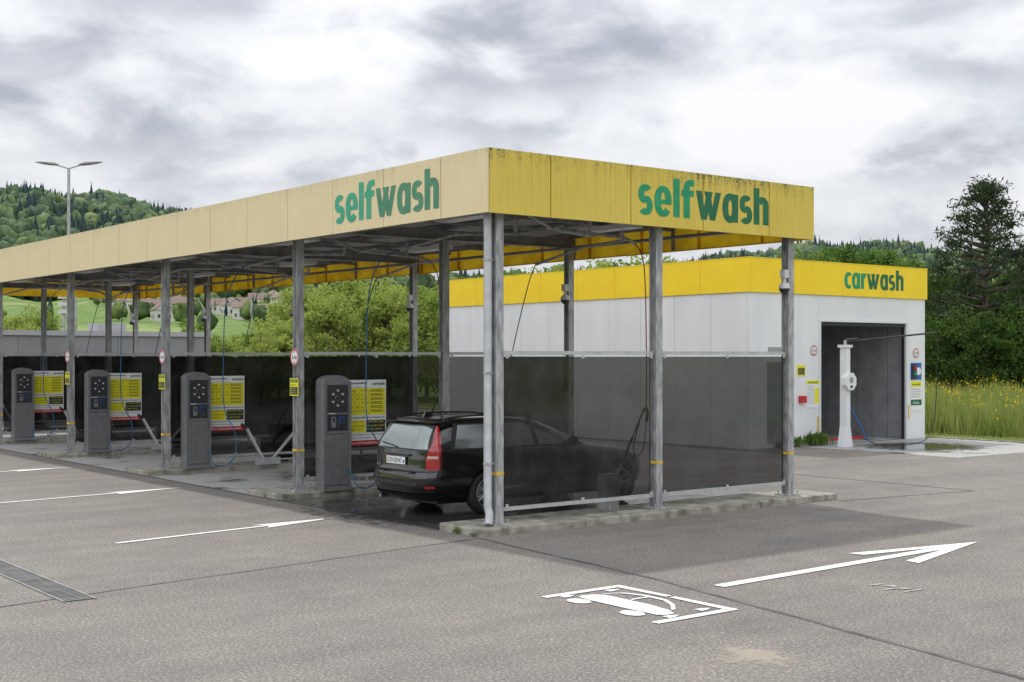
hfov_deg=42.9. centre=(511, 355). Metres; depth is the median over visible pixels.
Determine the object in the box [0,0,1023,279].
sky
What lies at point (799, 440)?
weed plant
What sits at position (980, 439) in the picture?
meadow kerb
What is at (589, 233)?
wash boom
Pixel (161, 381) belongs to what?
warning notice
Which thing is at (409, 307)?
surveillance camera
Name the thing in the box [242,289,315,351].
deciduous tree
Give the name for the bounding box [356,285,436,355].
deciduous tree
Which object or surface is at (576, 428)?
glass pane
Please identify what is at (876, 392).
wash tunnel
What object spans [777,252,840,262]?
deciduous tree
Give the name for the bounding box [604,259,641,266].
deciduous tree
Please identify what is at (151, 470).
concrete island
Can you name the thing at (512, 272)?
deciduous tree
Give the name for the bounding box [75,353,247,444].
rails
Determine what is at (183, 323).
deciduous tree
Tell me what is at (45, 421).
glass pane
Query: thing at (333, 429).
wash control kiosk
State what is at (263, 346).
deciduous tree
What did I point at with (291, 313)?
surveillance camera
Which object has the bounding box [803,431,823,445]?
weed plant
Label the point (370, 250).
wash boom
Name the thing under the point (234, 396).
information board
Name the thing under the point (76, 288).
wash boom
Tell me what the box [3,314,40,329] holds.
deciduous tree
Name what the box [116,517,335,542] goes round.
road arrow marking
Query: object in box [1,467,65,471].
road arrow marking
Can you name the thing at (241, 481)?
bay floor
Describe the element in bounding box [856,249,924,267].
deciduous tree
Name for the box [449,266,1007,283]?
distant woodland
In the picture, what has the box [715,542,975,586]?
road arrow marking
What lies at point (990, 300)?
broadleaf tree
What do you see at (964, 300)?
broadleaf tree
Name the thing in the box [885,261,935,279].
deciduous tree
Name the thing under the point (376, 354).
rails
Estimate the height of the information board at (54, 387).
1.120 m
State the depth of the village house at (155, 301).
444.19 m
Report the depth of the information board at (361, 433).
22.37 m
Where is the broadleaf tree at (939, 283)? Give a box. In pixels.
[915,261,979,304]
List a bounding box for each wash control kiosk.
[10,368,34,440]
[83,370,110,452]
[179,372,211,468]
[314,375,351,491]
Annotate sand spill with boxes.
[729,649,788,663]
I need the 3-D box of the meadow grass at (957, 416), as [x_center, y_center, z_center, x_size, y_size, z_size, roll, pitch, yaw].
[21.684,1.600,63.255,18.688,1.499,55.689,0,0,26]
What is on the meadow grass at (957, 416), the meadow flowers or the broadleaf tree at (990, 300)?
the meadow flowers
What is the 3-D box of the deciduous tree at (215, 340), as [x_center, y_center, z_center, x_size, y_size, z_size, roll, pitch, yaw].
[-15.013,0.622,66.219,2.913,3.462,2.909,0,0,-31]
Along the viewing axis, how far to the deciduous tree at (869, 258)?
79.29 m
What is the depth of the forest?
894.54 m
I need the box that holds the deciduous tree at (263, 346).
[231,327,284,355]
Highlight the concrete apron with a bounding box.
[797,438,1023,457]
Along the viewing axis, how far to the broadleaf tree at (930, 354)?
59.33 m
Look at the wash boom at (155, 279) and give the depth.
34.14 m
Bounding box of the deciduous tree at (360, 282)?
[342,277,402,332]
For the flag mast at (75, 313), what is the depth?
79.94 m
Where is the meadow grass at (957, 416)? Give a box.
[925,377,1023,438]
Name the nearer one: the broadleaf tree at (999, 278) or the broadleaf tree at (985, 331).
the broadleaf tree at (985, 331)
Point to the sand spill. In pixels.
(755, 654)
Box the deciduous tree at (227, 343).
[211,332,248,355]
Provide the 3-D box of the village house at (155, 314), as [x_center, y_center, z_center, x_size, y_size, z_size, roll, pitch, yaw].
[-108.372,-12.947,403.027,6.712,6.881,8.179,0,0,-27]
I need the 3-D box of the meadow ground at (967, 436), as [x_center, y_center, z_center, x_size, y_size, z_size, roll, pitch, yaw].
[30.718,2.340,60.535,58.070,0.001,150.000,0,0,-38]
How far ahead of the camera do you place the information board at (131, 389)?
30.91 m
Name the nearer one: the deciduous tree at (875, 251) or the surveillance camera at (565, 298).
the surveillance camera at (565, 298)
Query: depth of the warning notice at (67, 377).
30.06 m
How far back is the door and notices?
34.15 m
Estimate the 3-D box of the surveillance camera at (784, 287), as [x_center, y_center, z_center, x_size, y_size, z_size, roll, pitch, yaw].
[4.362,-1.175,20.844,0.180,0.390,0.177,0,0,-38]
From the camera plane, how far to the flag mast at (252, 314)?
79.96 m
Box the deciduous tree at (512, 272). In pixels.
[504,268,522,275]
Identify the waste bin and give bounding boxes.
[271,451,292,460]
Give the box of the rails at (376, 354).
[304,352,565,479]
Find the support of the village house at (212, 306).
on the terrain hills
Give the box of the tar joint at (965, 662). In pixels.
[0,449,1023,679]
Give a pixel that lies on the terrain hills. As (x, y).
(86, 308)
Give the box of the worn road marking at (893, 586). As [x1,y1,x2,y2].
[869,583,923,591]
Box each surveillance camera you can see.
[129,313,134,324]
[200,308,206,321]
[290,302,292,316]
[406,295,413,311]
[560,284,569,303]
[779,270,789,293]
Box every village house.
[115,299,139,312]
[140,299,160,306]
[150,303,173,321]
[170,297,194,307]
[210,298,215,313]
[214,298,237,313]
[220,298,239,316]
[231,301,255,320]
[248,293,269,301]
[268,290,279,294]
[269,292,286,304]
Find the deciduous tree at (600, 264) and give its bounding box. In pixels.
[582,258,616,299]
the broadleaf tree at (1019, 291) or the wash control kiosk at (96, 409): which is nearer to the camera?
the wash control kiosk at (96, 409)
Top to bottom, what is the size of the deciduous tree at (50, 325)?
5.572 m
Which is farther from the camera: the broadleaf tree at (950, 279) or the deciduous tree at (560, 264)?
the deciduous tree at (560, 264)
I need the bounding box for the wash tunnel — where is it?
[821,322,901,443]
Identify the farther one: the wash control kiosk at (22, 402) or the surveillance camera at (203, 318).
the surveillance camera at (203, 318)
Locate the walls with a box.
[449,257,926,445]
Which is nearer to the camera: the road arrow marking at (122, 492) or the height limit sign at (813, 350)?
the road arrow marking at (122, 492)
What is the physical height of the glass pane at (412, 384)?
2.005 m
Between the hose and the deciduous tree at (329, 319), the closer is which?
the hose
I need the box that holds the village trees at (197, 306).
[101,288,316,316]
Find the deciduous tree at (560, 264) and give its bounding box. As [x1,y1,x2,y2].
[547,263,587,270]
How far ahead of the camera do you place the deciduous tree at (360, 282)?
73.40 m
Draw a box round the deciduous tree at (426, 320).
[377,290,458,355]
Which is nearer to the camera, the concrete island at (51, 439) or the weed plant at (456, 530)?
the weed plant at (456, 530)
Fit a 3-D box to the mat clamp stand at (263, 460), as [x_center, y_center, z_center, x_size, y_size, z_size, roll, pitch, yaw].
[-4.516,1.814,27.399,3.600,0.873,0.202,0,0,-38]
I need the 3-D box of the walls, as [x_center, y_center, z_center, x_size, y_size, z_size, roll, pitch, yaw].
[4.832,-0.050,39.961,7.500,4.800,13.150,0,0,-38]
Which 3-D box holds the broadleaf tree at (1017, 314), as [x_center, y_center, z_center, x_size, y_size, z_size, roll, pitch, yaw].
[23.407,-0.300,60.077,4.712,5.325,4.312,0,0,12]
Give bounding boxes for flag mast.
[75,297,76,330]
[250,300,252,332]
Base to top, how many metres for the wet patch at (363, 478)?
0.001 m
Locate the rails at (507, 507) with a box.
[504,351,785,510]
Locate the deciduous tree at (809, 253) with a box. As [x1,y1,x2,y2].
[796,245,846,260]
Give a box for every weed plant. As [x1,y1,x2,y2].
[451,526,462,533]
[794,436,806,446]
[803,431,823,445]
[815,432,834,445]
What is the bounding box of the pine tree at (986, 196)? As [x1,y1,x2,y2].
[925,174,1023,376]
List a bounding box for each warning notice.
[65,372,69,383]
[159,374,164,388]
[290,378,298,395]
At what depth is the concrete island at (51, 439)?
34.81 m
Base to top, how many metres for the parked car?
1.490 m
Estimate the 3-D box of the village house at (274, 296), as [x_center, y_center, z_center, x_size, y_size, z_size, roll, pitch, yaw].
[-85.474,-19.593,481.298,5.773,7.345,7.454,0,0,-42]
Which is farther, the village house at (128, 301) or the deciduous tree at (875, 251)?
the village house at (128, 301)
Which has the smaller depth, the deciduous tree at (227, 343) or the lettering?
the lettering
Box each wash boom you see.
[3,280,131,352]
[32,270,209,438]
[108,257,309,450]
[209,238,438,466]
[349,216,646,488]
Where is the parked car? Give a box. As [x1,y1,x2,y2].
[373,411,628,513]
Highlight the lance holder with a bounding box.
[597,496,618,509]
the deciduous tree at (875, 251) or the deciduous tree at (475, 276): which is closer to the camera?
the deciduous tree at (475, 276)
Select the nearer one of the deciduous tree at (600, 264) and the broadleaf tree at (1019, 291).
the broadleaf tree at (1019, 291)
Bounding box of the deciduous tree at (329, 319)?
[279,284,371,355]
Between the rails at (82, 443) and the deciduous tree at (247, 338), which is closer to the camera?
the rails at (82, 443)
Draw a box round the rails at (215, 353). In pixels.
[170,352,410,459]
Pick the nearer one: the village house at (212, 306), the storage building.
the storage building
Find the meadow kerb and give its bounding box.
[934,437,1023,442]
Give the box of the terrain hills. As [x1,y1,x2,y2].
[3,292,933,437]
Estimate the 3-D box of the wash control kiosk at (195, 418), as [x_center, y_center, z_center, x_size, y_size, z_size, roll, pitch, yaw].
[-6.326,1.290,26.028,0.540,1.920,0.330,0,0,-38]
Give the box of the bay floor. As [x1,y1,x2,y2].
[0,432,755,528]
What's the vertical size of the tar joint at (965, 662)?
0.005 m
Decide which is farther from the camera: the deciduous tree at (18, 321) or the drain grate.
the deciduous tree at (18, 321)
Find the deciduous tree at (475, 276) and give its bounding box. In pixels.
[466,273,483,278]
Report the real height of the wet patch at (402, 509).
0.001 m
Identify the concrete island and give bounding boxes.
[0,436,75,444]
[36,447,170,458]
[125,461,292,475]
[247,480,381,499]
[440,489,836,537]
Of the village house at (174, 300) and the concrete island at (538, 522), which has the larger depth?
the village house at (174, 300)
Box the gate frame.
[819,319,907,444]
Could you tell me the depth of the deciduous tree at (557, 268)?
79.50 m
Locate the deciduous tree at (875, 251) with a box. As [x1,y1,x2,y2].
[846,246,900,264]
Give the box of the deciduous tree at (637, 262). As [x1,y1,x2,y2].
[617,254,677,266]
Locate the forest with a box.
[0,180,1016,301]
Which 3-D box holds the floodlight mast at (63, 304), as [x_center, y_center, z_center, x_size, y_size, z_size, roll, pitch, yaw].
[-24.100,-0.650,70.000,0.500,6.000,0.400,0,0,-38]
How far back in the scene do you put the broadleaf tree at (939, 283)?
70.52 m
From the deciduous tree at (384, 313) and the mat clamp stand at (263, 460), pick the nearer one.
the mat clamp stand at (263, 460)
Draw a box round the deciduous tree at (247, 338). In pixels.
[229,331,256,351]
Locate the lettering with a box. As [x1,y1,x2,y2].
[844,271,903,290]
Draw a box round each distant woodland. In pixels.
[3,290,284,331]
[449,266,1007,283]
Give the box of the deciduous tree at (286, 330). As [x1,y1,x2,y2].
[249,314,307,355]
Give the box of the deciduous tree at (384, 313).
[337,279,433,355]
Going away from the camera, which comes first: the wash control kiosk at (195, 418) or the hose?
the wash control kiosk at (195, 418)
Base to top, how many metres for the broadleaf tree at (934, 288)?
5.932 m
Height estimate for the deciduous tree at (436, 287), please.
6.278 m
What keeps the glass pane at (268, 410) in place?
attached to the rails at (215, 353)
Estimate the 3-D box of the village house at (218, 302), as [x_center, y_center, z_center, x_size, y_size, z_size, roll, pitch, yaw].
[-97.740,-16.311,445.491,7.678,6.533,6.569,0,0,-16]
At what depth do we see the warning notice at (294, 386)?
21.52 m
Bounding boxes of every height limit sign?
[65,351,69,362]
[159,350,164,363]
[290,349,298,365]
[810,345,816,355]
[913,348,918,357]
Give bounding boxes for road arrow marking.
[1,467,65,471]
[1,487,180,502]
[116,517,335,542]
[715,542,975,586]
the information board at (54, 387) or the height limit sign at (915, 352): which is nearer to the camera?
the information board at (54, 387)
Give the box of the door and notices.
[768,347,921,431]
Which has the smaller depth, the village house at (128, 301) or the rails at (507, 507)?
the rails at (507, 507)
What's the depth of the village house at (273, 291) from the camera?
575.98 m
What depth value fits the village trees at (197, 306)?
504.08 m
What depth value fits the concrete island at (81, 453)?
30.44 m
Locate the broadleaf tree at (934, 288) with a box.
[925,285,954,384]
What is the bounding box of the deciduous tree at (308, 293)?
[258,282,340,344]
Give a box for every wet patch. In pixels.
[276,472,373,482]
[304,497,525,524]
[440,494,667,510]
[858,442,988,451]
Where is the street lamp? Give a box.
[35,161,101,234]
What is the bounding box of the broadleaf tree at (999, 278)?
[980,268,1011,292]
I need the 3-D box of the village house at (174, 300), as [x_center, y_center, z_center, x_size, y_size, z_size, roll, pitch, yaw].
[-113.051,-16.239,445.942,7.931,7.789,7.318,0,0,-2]
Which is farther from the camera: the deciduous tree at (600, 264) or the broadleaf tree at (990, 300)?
the deciduous tree at (600, 264)
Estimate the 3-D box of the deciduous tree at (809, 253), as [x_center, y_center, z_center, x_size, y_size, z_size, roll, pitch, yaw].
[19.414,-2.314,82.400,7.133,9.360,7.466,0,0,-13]
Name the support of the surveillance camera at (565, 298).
attached to the selfwash canopy
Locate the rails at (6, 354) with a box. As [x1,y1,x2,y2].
[3,353,204,433]
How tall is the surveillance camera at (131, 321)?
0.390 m
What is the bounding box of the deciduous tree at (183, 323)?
[158,318,212,336]
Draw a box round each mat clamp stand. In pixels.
[40,406,75,438]
[115,414,170,450]
[216,423,292,465]
[355,474,374,486]
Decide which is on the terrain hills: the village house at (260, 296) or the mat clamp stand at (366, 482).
the village house at (260, 296)
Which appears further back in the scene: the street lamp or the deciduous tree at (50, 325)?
the deciduous tree at (50, 325)
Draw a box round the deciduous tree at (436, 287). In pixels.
[419,284,438,351]
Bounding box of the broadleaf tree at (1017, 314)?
[980,292,1023,390]
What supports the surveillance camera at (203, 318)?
attached to the selfwash canopy
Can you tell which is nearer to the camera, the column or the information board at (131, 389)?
the information board at (131, 389)
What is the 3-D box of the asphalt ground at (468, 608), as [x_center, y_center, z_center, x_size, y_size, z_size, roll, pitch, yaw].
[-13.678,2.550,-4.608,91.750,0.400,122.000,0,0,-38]
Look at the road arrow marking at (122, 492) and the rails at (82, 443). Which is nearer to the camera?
the road arrow marking at (122, 492)
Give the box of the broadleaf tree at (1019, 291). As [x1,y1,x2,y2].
[1004,287,1023,309]
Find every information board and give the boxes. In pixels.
[33,371,63,412]
[109,373,141,420]
[209,376,243,430]
[349,380,385,445]
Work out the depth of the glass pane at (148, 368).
31.06 m
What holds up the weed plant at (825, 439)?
on the asphalt ground at (468, 608)
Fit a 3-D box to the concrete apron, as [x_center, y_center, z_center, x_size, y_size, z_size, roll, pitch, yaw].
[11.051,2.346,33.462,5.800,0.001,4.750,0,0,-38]
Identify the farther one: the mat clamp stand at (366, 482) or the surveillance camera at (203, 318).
the surveillance camera at (203, 318)
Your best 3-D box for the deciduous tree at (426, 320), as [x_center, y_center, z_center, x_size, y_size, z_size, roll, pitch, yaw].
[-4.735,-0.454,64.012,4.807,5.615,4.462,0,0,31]
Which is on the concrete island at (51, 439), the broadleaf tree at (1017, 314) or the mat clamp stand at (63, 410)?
the mat clamp stand at (63, 410)
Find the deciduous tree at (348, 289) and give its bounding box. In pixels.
[304,280,405,355]
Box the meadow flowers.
[925,375,1023,419]
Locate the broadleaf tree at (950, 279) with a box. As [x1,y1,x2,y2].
[939,272,1005,301]
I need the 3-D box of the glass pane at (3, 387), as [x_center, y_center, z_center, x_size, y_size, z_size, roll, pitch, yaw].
[-14.568,1.022,40.509,5.680,2.005,0.001,0,0,-38]
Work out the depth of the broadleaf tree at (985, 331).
57.48 m
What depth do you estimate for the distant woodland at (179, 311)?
380.13 m
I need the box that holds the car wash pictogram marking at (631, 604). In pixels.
[542,585,737,622]
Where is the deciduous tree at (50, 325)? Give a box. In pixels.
[19,303,61,330]
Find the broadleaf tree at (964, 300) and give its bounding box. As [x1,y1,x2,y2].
[925,286,997,379]
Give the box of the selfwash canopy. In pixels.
[0,147,813,525]
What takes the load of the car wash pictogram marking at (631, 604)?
on the asphalt ground at (468, 608)
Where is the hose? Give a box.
[851,333,937,444]
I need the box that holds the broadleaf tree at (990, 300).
[964,284,1023,377]
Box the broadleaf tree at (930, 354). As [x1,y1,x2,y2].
[925,304,979,391]
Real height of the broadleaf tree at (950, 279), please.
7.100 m
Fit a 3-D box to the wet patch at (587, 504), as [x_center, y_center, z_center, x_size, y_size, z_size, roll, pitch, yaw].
[0.747,2.337,21.637,5.200,0.001,4.200,0,0,-38]
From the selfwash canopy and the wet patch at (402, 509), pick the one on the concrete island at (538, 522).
the selfwash canopy
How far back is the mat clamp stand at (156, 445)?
31.01 m
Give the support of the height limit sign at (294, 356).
attached to the selfwash canopy
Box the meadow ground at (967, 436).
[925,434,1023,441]
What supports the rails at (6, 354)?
attached to the selfwash canopy
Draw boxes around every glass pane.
[3,356,3,421]
[4,356,75,431]
[76,356,170,442]
[171,356,408,456]
[304,356,563,476]
[504,357,782,506]
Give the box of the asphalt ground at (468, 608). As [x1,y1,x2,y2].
[0,424,1023,681]
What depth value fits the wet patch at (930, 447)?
33.44 m
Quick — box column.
[837,332,936,446]
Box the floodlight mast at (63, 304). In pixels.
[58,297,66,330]
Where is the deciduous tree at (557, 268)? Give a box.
[517,265,563,303]
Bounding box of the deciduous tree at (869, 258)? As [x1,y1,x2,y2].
[816,243,885,264]
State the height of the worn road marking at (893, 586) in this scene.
0.001 m
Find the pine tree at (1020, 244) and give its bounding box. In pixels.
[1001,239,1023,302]
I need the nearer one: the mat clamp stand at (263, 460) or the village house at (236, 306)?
the mat clamp stand at (263, 460)
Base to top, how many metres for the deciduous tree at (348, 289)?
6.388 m
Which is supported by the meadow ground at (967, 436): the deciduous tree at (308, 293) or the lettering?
the deciduous tree at (308, 293)
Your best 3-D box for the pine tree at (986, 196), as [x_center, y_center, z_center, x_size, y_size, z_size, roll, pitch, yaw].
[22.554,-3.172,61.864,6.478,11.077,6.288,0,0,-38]
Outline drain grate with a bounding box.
[0,559,96,602]
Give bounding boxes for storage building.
[3,323,211,355]
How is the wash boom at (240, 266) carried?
attached to the selfwash canopy
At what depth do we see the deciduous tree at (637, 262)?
79.78 m
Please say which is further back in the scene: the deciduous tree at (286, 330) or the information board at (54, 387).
the deciduous tree at (286, 330)
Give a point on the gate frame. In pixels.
(828, 322)
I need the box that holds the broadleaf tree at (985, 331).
[936,310,1023,390]
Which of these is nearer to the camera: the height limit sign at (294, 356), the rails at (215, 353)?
the height limit sign at (294, 356)
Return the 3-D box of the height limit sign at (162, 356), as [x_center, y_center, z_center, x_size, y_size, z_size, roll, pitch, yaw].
[-6.937,0.030,25.811,0.008,0.280,0.280,0,0,-38]
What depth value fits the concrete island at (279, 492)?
21.68 m
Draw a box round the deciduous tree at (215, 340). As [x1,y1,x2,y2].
[210,333,233,355]

